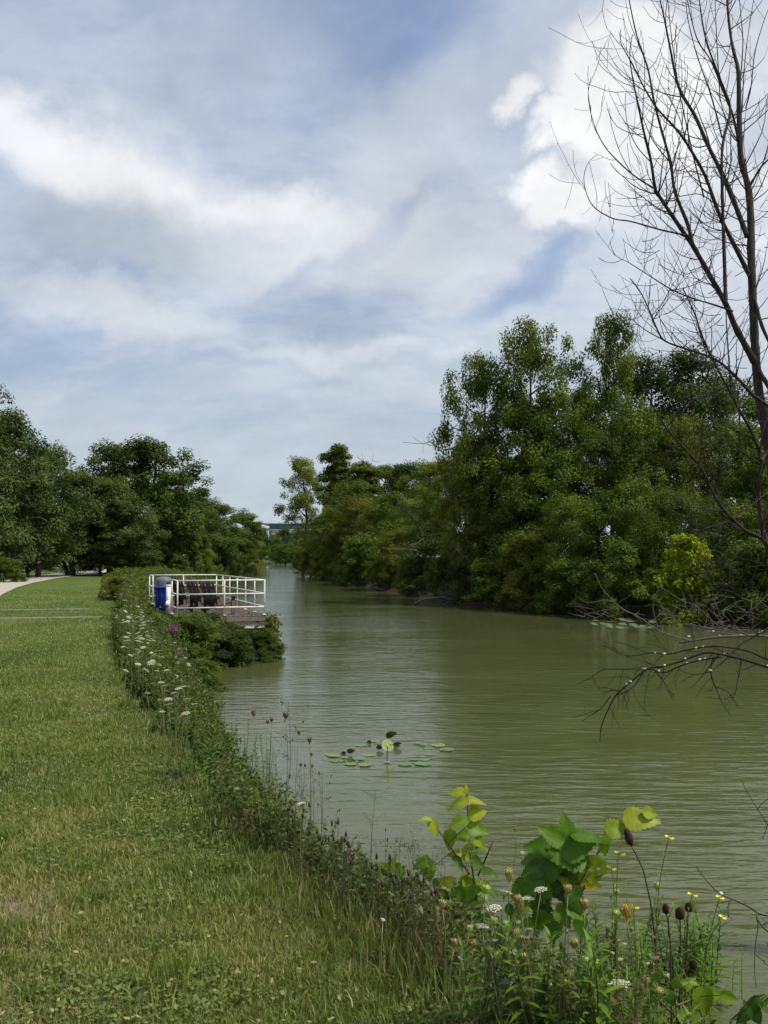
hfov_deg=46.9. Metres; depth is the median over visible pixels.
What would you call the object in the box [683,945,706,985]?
leafy weed
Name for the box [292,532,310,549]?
tree
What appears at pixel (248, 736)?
leafy weed
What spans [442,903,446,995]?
plantain
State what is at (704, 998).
broad leaved sapling
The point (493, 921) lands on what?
wild carrot
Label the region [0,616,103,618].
walkway edge
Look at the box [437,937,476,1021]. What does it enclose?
wild carrot
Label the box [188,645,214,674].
bush
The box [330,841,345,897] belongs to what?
dry weed
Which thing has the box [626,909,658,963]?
leafy weed
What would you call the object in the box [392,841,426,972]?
dry weed
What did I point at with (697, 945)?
leafy weed
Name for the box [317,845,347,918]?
dry weed
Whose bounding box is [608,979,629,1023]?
wild carrot
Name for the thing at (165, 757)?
wild carrot
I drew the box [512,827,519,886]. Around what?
wild carrot
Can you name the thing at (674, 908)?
leafy weed
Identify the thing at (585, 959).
wild carrot
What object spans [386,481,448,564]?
tree
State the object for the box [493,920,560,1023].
leafy weed
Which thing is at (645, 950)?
leafy weed
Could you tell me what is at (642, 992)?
wild carrot
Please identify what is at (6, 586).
path
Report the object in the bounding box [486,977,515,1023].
wild carrot
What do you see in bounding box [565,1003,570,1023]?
wild carrot
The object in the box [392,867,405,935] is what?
dry weed
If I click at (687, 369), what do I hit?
tree
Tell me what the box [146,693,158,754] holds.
wild carrot
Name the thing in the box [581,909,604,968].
leafy weed
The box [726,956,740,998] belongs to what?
leafy weed
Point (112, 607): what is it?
bush
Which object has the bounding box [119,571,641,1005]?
bank weeds
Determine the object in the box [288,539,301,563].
tree
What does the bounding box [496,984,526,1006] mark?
wild carrot
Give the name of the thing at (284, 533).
tree
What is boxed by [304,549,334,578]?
shrub
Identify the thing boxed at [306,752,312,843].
wild carrot
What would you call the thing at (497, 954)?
wild carrot
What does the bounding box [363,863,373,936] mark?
plantain
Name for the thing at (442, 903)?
wild carrot
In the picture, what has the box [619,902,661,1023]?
wild carrot
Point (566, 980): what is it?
wild carrot
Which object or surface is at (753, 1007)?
broad leaved sapling
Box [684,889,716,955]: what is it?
leafy weed
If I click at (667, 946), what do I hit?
leafy weed
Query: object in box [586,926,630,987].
leafy weed
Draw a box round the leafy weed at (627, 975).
[618,965,634,1008]
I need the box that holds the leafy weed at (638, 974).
[626,949,645,998]
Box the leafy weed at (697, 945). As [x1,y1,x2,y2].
[669,919,709,986]
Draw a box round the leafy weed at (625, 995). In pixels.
[604,988,628,1023]
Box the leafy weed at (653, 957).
[642,939,665,984]
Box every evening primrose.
[606,866,619,991]
[612,851,624,999]
[629,904,642,1010]
[653,835,674,1007]
[676,892,697,1007]
[694,914,727,1023]
[700,895,723,1023]
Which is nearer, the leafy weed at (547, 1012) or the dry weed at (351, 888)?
the leafy weed at (547, 1012)
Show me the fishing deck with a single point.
(241, 614)
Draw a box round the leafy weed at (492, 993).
[476,928,511,1023]
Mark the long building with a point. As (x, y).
(274, 527)
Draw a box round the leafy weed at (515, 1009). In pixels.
[497,926,543,1019]
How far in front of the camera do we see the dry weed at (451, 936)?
3.42 m
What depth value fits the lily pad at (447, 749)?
14.27 m
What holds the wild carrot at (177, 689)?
on the ground at (94, 581)
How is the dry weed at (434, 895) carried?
on the ground at (94, 581)
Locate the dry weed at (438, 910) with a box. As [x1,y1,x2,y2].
[425,886,451,954]
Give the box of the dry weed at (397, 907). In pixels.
[386,874,413,946]
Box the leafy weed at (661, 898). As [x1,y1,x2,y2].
[645,894,669,963]
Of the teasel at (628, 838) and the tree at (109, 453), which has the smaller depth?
the teasel at (628, 838)
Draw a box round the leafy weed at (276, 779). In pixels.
[270,764,281,795]
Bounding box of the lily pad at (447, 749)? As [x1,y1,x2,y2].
[440,748,454,750]
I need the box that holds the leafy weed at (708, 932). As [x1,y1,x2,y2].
[690,913,722,982]
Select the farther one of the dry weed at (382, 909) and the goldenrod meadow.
the goldenrod meadow
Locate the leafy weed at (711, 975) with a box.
[691,918,734,1004]
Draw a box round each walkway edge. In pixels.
[0,608,89,610]
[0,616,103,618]
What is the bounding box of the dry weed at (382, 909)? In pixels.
[369,872,392,951]
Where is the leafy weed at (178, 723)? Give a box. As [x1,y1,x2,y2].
[172,713,193,773]
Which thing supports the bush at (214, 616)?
on the ground at (94, 581)
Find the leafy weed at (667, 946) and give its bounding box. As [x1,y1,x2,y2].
[657,916,686,993]
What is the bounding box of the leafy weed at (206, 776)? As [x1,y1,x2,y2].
[201,721,220,787]
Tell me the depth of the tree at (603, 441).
55.53 m
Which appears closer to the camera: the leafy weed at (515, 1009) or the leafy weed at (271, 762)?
the leafy weed at (515, 1009)
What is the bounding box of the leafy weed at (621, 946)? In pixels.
[609,923,631,986]
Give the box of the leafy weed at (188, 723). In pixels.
[169,711,192,778]
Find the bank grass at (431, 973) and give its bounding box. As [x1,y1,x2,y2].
[31,613,558,1023]
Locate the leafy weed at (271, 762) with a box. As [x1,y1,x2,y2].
[264,748,276,778]
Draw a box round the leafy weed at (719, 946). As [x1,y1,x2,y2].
[701,906,735,982]
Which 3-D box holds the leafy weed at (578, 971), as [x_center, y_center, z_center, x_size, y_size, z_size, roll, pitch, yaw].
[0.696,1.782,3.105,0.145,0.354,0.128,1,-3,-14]
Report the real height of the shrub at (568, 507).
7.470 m
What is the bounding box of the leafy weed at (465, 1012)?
[441,934,487,1023]
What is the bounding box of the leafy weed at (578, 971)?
[571,966,596,1023]
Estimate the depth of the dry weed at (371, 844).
5.72 m
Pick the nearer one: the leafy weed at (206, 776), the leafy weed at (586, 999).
the leafy weed at (586, 999)
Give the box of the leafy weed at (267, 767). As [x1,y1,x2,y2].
[260,749,273,782]
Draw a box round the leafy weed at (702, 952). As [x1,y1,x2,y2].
[688,949,716,1009]
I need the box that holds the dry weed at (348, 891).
[335,853,356,919]
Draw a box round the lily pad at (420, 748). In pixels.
[418,745,425,751]
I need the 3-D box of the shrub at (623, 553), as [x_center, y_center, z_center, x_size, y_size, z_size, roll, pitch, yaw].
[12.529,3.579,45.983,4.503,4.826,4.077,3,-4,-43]
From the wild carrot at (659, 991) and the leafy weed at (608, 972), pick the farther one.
the leafy weed at (608, 972)
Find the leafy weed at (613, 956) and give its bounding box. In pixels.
[608,932,624,982]
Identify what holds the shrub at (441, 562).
on the ground at (94, 581)
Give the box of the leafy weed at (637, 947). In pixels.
[619,902,650,973]
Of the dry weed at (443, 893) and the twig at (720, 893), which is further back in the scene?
the twig at (720, 893)
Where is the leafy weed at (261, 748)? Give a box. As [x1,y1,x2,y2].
[258,734,265,763]
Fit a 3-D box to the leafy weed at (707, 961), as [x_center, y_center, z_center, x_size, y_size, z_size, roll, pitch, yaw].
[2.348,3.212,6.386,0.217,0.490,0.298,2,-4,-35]
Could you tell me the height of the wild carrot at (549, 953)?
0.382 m
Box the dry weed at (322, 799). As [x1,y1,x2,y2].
[306,771,338,833]
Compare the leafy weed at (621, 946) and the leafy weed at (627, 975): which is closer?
the leafy weed at (627, 975)
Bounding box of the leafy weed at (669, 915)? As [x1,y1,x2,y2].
[657,911,679,972]
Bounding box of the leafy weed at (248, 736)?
[241,718,251,749]
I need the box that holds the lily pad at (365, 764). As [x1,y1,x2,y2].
[359,763,371,765]
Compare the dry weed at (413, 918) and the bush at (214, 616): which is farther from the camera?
the bush at (214, 616)
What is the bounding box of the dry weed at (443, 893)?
[424,842,471,935]
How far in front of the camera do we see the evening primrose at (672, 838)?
4.50 m
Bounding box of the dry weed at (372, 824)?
[360,791,383,861]
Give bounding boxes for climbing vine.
[238,609,282,650]
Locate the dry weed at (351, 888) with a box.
[340,857,358,939]
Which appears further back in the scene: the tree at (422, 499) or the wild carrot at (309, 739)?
the tree at (422, 499)
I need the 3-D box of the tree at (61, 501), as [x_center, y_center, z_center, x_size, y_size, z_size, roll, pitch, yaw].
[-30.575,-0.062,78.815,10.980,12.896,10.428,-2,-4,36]
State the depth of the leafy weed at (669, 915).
6.63 m
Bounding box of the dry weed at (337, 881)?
[333,851,353,921]
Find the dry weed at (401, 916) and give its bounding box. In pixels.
[386,880,414,954]
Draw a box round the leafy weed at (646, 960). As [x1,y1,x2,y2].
[641,951,663,999]
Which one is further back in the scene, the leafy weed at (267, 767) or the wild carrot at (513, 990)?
the leafy weed at (267, 767)
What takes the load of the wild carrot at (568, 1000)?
on the ground at (94, 581)
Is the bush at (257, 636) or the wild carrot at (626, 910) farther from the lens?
the bush at (257, 636)
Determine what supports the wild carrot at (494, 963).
on the ground at (94, 581)
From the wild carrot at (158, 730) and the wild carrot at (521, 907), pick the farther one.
the wild carrot at (158, 730)
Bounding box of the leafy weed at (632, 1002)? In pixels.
[620,988,647,1023]
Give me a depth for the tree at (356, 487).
129.13 m
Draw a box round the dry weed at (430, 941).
[414,896,449,991]
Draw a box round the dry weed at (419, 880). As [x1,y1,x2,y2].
[402,831,443,940]
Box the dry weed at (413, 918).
[397,883,427,951]
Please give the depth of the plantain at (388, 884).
3.97 m
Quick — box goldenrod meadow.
[98,560,266,619]
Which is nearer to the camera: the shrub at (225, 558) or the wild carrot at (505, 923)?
the wild carrot at (505, 923)
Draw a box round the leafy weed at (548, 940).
[514,924,569,1023]
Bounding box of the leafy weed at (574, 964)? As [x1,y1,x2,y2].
[568,932,587,971]
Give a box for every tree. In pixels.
[0,383,56,558]
[0,403,71,577]
[8,439,102,576]
[33,466,132,575]
[71,473,159,572]
[76,438,148,544]
[88,495,171,569]
[103,433,210,566]
[146,467,218,560]
[182,492,231,554]
[189,502,253,568]
[221,512,266,559]
[246,520,271,560]
[268,536,286,563]
[269,543,299,564]
[272,455,325,574]
[275,528,293,554]
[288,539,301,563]
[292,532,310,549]
[294,511,325,569]
[308,504,354,568]
[313,442,355,545]
[315,476,386,563]
[323,495,384,571]
[331,461,387,530]
[352,489,426,567]
[359,454,422,533]
[371,464,409,546]
[381,459,445,530]
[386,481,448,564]
[394,458,457,561]
[404,421,463,509]
[418,456,467,554]
[427,348,517,557]
[435,434,519,537]
[438,473,496,602]
[466,398,575,554]
[468,450,560,575]
[486,315,597,498]
[513,443,606,576]
[548,0,767,605]
[554,384,607,525]
[563,420,635,577]
[578,306,647,533]
[580,349,699,556]
[595,401,691,580]
[641,342,745,533]
[650,409,737,567]
[675,374,767,505]
[682,421,767,560]
[729,397,767,516]
[741,445,767,535]
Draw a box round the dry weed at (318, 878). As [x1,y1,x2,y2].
[307,846,326,910]
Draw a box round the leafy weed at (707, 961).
[691,919,733,985]
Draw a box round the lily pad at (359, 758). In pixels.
[352,757,365,759]
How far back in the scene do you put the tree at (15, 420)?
70.48 m
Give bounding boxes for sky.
[0,0,767,557]
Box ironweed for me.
[154,623,178,639]
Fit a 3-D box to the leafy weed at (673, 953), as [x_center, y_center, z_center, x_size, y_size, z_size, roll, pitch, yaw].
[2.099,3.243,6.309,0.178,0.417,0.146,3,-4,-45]
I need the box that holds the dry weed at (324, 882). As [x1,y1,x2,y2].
[313,848,337,926]
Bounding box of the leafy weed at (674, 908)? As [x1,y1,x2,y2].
[665,901,698,957]
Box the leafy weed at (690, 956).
[681,930,699,990]
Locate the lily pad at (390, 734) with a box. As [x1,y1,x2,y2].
[386,731,396,738]
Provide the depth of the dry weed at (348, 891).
3.91 m
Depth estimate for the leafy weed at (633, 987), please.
5.98 m
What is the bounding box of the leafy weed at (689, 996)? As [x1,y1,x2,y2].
[674,988,700,1022]
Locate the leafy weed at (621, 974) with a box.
[604,919,632,996]
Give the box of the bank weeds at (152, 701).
[109,601,283,818]
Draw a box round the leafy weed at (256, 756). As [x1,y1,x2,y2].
[253,742,263,775]
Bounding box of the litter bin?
[153,577,173,610]
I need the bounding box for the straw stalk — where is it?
[625,880,629,1007]
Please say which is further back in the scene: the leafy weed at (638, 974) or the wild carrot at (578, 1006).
the leafy weed at (638, 974)
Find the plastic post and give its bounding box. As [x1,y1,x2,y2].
[165,585,170,615]
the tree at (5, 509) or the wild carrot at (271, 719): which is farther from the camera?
the tree at (5, 509)
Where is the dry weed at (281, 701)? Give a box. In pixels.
[268,696,310,817]
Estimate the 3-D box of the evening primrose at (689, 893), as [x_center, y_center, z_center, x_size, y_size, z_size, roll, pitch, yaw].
[1.555,2.488,4.529,0.120,1.067,0.075,0,-3,0]
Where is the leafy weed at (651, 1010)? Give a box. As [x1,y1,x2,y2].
[640,995,663,1023]
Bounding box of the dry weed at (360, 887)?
[346,853,370,923]
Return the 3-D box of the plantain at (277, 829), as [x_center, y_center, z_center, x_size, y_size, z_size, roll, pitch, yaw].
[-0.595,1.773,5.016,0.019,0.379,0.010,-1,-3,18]
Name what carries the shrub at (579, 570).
on the ground at (94, 581)
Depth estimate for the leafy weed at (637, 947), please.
6.50 m
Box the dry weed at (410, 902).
[400,838,437,975]
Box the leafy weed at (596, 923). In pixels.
[588,897,605,955]
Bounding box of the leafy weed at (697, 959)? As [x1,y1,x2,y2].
[688,944,706,991]
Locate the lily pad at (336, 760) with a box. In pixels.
[331,759,343,761]
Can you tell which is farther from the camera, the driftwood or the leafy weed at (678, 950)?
the driftwood
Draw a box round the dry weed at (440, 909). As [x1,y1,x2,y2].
[410,857,452,983]
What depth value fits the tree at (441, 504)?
65.77 m
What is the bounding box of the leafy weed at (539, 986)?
[532,983,556,1023]
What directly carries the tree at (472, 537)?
on the ground at (94, 581)
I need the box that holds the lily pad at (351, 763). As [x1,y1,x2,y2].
[344,762,356,764]
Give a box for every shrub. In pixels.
[0,556,28,581]
[1,539,18,557]
[19,518,66,576]
[35,529,93,574]
[74,536,120,574]
[96,539,138,569]
[133,534,168,568]
[154,538,191,570]
[167,554,188,573]
[183,529,223,577]
[203,534,244,575]
[234,537,259,574]
[289,551,300,571]
[294,545,328,576]
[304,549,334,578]
[316,527,355,580]
[327,531,383,585]
[332,546,367,583]
[360,528,419,589]
[366,560,395,587]
[390,553,428,594]
[396,516,450,589]
[421,551,475,600]
[439,512,491,596]
[461,553,521,606]
[481,490,566,598]
[490,531,557,609]
[524,552,617,614]
[528,490,608,608]
[566,475,671,595]
[580,534,661,617]
[630,483,722,603]
[650,532,724,625]
[697,494,767,602]
[713,532,767,624]
[737,489,767,542]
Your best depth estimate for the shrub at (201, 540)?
99.33 m
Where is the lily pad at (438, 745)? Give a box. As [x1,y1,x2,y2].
[431,743,444,746]
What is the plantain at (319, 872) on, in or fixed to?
on the ground at (94, 581)
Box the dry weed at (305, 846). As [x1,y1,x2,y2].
[300,822,315,877]
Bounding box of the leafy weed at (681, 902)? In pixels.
[670,897,697,967]
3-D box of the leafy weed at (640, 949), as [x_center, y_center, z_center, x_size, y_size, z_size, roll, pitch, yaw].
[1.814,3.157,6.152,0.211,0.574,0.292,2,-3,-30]
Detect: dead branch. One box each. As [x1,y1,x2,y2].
[385,530,444,555]
[456,546,471,568]
[575,574,767,655]
[576,605,767,738]
[670,601,767,652]
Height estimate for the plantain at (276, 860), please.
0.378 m
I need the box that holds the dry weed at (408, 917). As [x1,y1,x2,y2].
[397,888,416,948]
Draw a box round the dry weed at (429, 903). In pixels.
[422,880,439,947]
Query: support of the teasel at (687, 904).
on the ground at (94, 581)
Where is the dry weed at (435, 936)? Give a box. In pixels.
[421,894,449,986]
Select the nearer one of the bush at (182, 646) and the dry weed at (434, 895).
the dry weed at (434, 895)
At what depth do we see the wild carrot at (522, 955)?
3.12 m
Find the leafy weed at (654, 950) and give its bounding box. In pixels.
[647,925,666,973]
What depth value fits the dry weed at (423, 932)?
3.49 m
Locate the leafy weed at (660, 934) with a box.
[644,896,678,982]
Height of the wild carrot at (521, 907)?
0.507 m
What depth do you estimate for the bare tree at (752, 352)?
7.51 m
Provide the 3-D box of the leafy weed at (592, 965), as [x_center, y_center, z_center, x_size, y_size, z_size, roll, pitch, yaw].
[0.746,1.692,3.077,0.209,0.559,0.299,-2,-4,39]
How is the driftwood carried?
on the water
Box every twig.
[696,867,767,987]
[741,780,767,837]
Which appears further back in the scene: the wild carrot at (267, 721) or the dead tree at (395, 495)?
the dead tree at (395, 495)
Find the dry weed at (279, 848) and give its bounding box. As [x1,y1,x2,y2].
[274,826,288,888]
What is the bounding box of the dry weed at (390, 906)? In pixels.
[379,832,421,969]
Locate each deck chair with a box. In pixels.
[172,576,202,610]
[185,576,218,611]
[199,577,236,613]
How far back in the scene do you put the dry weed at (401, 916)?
3.65 m
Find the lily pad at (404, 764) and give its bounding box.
[398,763,411,765]
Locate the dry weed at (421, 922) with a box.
[407,884,429,963]
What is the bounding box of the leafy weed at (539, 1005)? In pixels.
[531,985,554,1023]
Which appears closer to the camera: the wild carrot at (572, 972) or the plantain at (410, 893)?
the wild carrot at (572, 972)
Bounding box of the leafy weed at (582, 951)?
[574,933,587,967]
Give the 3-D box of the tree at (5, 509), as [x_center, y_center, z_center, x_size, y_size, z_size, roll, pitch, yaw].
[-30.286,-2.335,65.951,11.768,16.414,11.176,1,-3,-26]
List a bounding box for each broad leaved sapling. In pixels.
[504,805,660,954]
[625,954,738,1023]
[729,994,767,1023]
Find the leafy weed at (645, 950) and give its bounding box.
[633,922,655,987]
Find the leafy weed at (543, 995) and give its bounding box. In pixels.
[530,976,552,1023]
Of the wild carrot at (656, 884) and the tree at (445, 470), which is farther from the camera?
the tree at (445, 470)
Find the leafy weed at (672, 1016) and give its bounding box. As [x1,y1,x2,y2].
[666,1004,675,1023]
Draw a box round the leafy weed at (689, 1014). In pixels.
[679,1003,704,1023]
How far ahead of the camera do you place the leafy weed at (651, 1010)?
3.10 m
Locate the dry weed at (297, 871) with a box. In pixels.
[289,836,307,902]
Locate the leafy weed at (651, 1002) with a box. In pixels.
[636,980,659,1023]
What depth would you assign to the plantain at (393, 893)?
3.68 m
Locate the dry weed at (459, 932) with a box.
[441,898,468,993]
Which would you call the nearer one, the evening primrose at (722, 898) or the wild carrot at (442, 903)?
the wild carrot at (442, 903)
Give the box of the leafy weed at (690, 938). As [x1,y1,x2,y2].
[681,916,708,976]
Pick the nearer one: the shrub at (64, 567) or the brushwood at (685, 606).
the brushwood at (685, 606)
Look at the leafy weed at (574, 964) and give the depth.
6.54 m
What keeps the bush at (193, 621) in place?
on the ground at (94, 581)
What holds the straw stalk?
on the ground at (94, 581)
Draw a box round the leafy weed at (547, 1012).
[527,984,560,1023]
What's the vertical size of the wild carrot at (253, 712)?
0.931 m
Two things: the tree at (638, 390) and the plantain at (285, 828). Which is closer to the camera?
the plantain at (285, 828)
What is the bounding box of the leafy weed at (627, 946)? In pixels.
[619,924,636,970]
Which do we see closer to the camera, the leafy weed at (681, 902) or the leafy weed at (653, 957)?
the leafy weed at (653, 957)
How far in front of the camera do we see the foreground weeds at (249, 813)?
4.24 m
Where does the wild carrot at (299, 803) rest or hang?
on the ground at (94, 581)
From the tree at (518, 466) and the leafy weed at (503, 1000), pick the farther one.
the tree at (518, 466)
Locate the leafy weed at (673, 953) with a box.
[667,938,687,988]
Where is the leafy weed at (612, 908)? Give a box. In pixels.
[594,893,621,966]
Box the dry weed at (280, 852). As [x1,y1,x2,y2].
[272,829,294,877]
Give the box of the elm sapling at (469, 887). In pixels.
[381,784,498,951]
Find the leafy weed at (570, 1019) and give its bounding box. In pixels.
[564,986,576,1020]
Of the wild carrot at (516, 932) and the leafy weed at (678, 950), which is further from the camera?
the leafy weed at (678, 950)
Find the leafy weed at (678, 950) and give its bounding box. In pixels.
[666,934,684,977]
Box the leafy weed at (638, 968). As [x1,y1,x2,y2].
[631,957,647,1008]
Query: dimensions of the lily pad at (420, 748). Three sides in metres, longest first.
0.136 x 0.121 x 0.034 m
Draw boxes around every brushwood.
[425,575,479,603]
[570,586,637,619]
[647,576,767,630]
[666,531,767,623]
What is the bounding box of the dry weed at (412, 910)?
[402,877,423,964]
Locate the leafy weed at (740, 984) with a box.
[736,946,749,997]
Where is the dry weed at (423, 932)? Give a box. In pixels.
[409,899,436,982]
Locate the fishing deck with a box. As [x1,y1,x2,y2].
[148,574,267,655]
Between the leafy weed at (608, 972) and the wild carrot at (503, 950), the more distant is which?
the leafy weed at (608, 972)
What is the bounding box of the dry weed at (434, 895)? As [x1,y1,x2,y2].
[418,845,453,965]
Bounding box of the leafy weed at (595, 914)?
[583,901,610,967]
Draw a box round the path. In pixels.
[0,570,105,595]
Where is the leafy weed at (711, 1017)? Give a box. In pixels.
[706,1007,716,1023]
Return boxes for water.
[202,563,767,1023]
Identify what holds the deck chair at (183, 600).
on the fishing deck
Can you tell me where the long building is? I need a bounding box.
[262,523,319,558]
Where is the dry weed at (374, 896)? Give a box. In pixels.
[356,867,377,944]
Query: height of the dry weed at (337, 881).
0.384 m
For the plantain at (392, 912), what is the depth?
3.75 m
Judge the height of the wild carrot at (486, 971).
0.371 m
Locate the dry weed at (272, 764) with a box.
[264,748,282,803]
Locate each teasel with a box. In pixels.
[619,827,661,1006]
[659,903,672,1023]
[672,905,689,1023]
[682,902,695,1006]
[684,958,699,1016]
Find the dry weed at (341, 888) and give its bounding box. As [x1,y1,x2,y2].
[334,856,358,916]
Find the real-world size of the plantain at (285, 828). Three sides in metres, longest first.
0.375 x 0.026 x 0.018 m
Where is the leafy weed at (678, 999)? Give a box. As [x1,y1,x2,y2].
[672,988,681,1022]
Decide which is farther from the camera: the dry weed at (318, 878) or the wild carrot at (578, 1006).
the dry weed at (318, 878)
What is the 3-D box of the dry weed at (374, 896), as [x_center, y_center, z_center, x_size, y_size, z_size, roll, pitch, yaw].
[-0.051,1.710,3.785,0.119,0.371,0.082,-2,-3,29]
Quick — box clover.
[0,663,493,1023]
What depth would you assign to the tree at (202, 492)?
99.38 m
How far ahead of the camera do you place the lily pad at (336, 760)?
13.53 m
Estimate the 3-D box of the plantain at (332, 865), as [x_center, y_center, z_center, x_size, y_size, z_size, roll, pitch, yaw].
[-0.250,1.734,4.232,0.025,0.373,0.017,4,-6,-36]
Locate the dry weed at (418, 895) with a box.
[401,842,439,957]
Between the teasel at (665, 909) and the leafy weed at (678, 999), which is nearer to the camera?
the teasel at (665, 909)
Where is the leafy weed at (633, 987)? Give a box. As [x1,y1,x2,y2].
[623,965,647,1015]
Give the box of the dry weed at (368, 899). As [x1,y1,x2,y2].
[357,868,389,935]
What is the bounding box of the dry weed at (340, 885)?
[334,853,353,922]
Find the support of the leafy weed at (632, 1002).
on the ground at (94, 581)
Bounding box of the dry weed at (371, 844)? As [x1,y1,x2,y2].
[358,817,386,864]
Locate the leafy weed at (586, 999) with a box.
[569,962,607,1023]
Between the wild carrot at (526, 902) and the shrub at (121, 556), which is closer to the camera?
the wild carrot at (526, 902)
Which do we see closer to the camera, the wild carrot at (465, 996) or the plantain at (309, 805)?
the wild carrot at (465, 996)
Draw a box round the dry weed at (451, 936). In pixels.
[435,906,463,986]
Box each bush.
[99,576,141,600]
[109,601,151,613]
[146,614,190,642]
[166,640,214,675]
[169,610,226,669]
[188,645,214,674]
[188,658,228,691]
[194,612,242,661]
[198,625,258,667]
[217,652,241,666]
[219,619,252,656]
[235,629,285,661]
[254,624,287,658]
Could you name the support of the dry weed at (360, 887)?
on the ground at (94, 581)
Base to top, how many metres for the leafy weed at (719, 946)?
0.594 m
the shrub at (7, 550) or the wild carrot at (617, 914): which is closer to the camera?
the wild carrot at (617, 914)
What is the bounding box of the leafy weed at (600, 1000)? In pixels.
[592,975,613,1023]
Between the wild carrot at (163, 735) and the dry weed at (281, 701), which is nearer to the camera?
the wild carrot at (163, 735)
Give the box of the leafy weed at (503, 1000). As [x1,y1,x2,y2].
[496,939,527,1023]
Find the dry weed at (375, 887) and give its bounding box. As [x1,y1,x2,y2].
[365,858,391,939]
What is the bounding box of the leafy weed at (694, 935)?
[683,913,709,987]
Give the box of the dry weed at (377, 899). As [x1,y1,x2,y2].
[363,864,382,951]
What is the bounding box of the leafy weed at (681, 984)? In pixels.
[673,956,698,1020]
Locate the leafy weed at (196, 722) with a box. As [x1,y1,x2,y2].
[185,710,206,773]
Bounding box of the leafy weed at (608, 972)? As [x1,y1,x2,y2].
[601,956,614,1002]
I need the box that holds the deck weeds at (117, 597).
[113,578,179,643]
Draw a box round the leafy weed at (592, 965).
[569,925,628,1023]
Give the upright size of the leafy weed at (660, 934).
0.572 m
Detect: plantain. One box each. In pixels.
[276,811,277,879]
[277,792,280,852]
[281,806,288,866]
[287,817,293,882]
[292,829,301,894]
[301,812,303,860]
[308,801,313,864]
[318,834,319,904]
[319,836,326,911]
[323,836,329,901]
[330,834,333,903]
[331,820,333,888]
[335,843,340,901]
[343,836,345,909]
[349,858,358,924]
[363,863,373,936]
[376,863,379,907]
[378,871,391,953]
[381,880,387,964]
[382,869,386,955]
[387,853,390,932]
[388,873,396,955]
[392,876,394,918]
[401,876,409,948]
[404,881,411,956]
[409,891,423,975]
[420,881,424,940]
[430,889,439,957]
[440,892,449,982]
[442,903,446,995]
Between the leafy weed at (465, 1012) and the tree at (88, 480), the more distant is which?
the tree at (88, 480)
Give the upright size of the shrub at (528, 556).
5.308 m
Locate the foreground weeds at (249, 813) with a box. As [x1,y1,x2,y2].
[204,741,739,1023]
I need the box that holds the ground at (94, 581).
[0,559,767,1023]
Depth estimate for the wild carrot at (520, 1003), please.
3.11 m
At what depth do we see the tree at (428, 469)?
119.77 m
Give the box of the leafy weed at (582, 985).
[573,950,603,1023]
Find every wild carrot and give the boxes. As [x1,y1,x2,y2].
[116,669,131,760]
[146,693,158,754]
[147,660,157,690]
[150,699,162,760]
[157,682,170,779]
[159,685,174,784]
[159,698,172,754]
[159,711,174,782]
[164,687,190,787]
[165,692,185,750]
[165,703,175,770]
[168,711,188,786]
[174,698,190,763]
[180,686,194,785]
[183,703,197,771]
[244,709,263,781]
[247,754,263,844]
[263,719,276,794]
[269,717,276,810]
[282,711,291,817]
[286,802,317,918]
[291,730,301,806]
[304,736,316,823]
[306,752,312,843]
[311,764,319,833]
[315,771,329,834]
[355,918,403,1023]
[418,899,463,1023]
[435,937,461,1023]
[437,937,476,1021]
[446,956,482,1023]
[448,924,472,1022]
[459,938,497,1022]
[463,904,501,1016]
[464,948,501,1023]
[467,923,495,1022]
[467,963,483,1023]
[469,891,502,1007]
[471,917,501,1019]
[477,868,513,1019]
[479,958,522,1023]
[480,884,505,1023]
[486,893,524,1018]
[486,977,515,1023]
[487,945,526,1023]
[492,919,529,1022]
[495,945,529,1015]
[496,947,536,1022]
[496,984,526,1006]
[497,889,512,1016]
[497,935,535,986]
[498,920,543,1020]
[499,926,520,1011]
[507,928,541,1000]
[507,957,551,1023]
[510,952,546,1021]
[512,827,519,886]
[513,989,549,1016]
[517,897,547,1019]
[517,901,558,1023]
[520,886,546,1023]
[526,984,565,1023]
[530,949,546,992]
[532,973,571,1023]
[545,947,552,1010]
[546,979,560,1007]
[547,884,583,1018]
[547,990,553,1003]
[552,955,588,1023]
[552,985,562,1020]
[555,977,568,1016]
[561,968,606,1023]
[563,995,571,1017]
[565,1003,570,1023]
[566,969,581,1023]
[569,937,602,1023]
[572,992,585,1023]
[580,897,612,1007]
[601,908,622,1023]
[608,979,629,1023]
[618,975,650,1023]
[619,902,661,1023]
[626,927,633,963]
[639,982,654,1023]
[641,881,661,961]
[652,986,663,1023]
[663,972,678,1013]
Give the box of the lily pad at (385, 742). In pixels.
[382,739,393,750]
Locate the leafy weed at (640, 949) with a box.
[625,920,665,999]
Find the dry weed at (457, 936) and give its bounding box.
[449,900,470,975]
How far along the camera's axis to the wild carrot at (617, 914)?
3.12 m
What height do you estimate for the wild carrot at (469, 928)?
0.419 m
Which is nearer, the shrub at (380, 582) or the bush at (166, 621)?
the bush at (166, 621)
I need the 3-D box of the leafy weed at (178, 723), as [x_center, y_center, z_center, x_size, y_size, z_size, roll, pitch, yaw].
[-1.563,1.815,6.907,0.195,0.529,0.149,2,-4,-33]
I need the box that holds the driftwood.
[415,591,448,603]
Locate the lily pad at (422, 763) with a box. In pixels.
[414,762,430,764]
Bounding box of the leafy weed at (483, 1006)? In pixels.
[462,930,503,1023]
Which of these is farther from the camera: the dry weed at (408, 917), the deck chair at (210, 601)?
the deck chair at (210, 601)
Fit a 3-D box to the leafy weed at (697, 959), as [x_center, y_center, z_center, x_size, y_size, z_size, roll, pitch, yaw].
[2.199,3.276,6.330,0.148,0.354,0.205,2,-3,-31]

